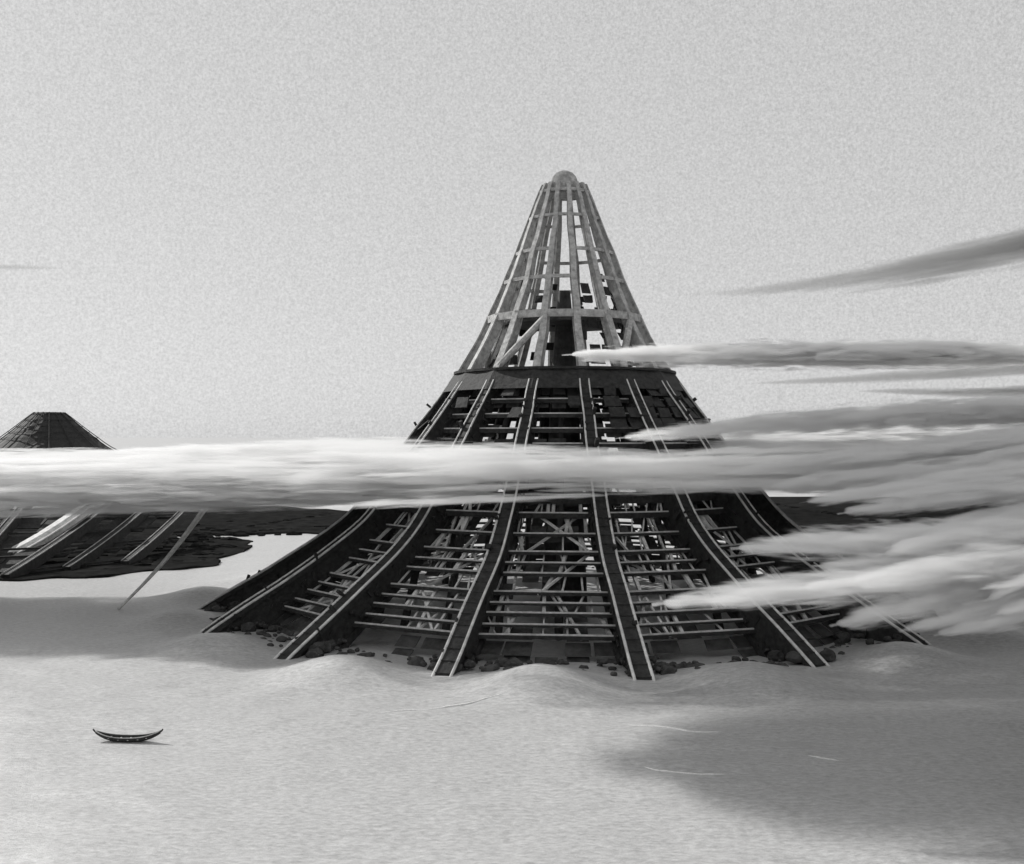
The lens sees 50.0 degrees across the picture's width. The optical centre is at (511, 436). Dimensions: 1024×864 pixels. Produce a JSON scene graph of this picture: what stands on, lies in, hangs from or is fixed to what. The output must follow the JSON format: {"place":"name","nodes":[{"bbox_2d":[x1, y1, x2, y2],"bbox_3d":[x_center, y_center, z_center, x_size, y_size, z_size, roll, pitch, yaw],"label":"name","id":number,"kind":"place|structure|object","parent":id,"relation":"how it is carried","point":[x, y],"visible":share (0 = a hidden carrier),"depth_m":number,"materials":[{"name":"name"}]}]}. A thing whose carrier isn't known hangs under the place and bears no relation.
{"place":"outdoors","nodes":[
{"label":"outdoors","id":0,"kind":"place"},
{"bbox_2d":[0,438,1023,863],"bbox_3d":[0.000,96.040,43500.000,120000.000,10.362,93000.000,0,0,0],"label":"water","id":1,"kind":"structure","parent":0,"point":[254,752],"depth_m":381.09,"materials":[{"name":"grey liquid"}]},
{"bbox_2d":[93,729,162,741],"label":"boat","id":2,"kind":"object","parent":1,"relation":"on","point":[125,737],"visible":1,"depth_m":361.29,"materials":[{"name":"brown wood"}]},
{"bbox_2d":[117,504,209,609],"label":"slanting beam","id":3,"kind":"structure","parent":1,"relation":"in","point":[198,517],"depth_m":679.98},
{"bbox_2d":[0,506,347,580],"bbox_3d":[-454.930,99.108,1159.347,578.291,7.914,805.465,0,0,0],"label":"island","id":4,"kind":"structure","parent":1,"relation":"on","point":[200,546],"depth_m":1102.70,"materials":[{"name":"black stone"}]},
{"bbox_2d":[8,504,92,552],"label":"slanting beam","id":5,"kind":"structure","parent":4,"relation":"on","point":[61,525],"depth_m":858.44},
{"bbox_2d":[0,496,198,577],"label":"lattice ruin","id":6,"kind":"object","parent":4,"relation":"on","point":[101,540],"visible":0.95,"depth_m":879.55,"materials":[{"name":"metal"}]},
{"bbox_2d":[0,412,178,494],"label":"truncated tower","id":7,"kind":"structure","parent":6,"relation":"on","point":[41,453],"depth_m":1999.31,"materials":[{"name":"metal"}]},
{"bbox_2d":[373,687,517,714],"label":"wave crest","id":8,"kind":"object","parent":1,"relation":"on","point":[461,704],"visible":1,"depth_m":405.17,"materials":[{"name":"liquid"}]},
{"bbox_2d":[197,170,946,680],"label":"lattice tower","id":9,"kind":"structure","parent":1,"relation":"in","point":[393,528],"depth_m":573.00,"materials":[{"name":"metal"}]},
{"bbox_2d":[638,725,713,731],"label":"wave crest","id":10,"kind":"object","parent":1,"relation":"on","point":[674,728],"visible":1,"depth_m":374.04,"materials":[{"name":"liquid"}]},
{"bbox_2d":[646,767,713,774],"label":"wave crest","id":11,"kind":"object","parent":1,"relation":"on","point":[679,772],"visible":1,"depth_m":325.07,"materials":[{"name":"liquid"}]},
{"bbox_2d":[808,755,838,760],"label":"wave crest","id":12,"kind":"object","parent":1,"relation":"on","point":[824,758],"visible":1,"depth_m":339.57,"materials":[{"name":"liquid"}]},
{"bbox_2d":[770,496,1023,567],"bbox_3d":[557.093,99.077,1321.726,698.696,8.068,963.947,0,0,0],"label":"island","id":13,"kind":"structure","parent":1,"relation":"in","point":[903,530],"depth_m":1189.73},
{"bbox_2d":[0,0,1023,437],"label":"sky","id":14,"kind":"structure","parent":0,"point":[219,218],"materials":[{"name":"grey"}]}
]}

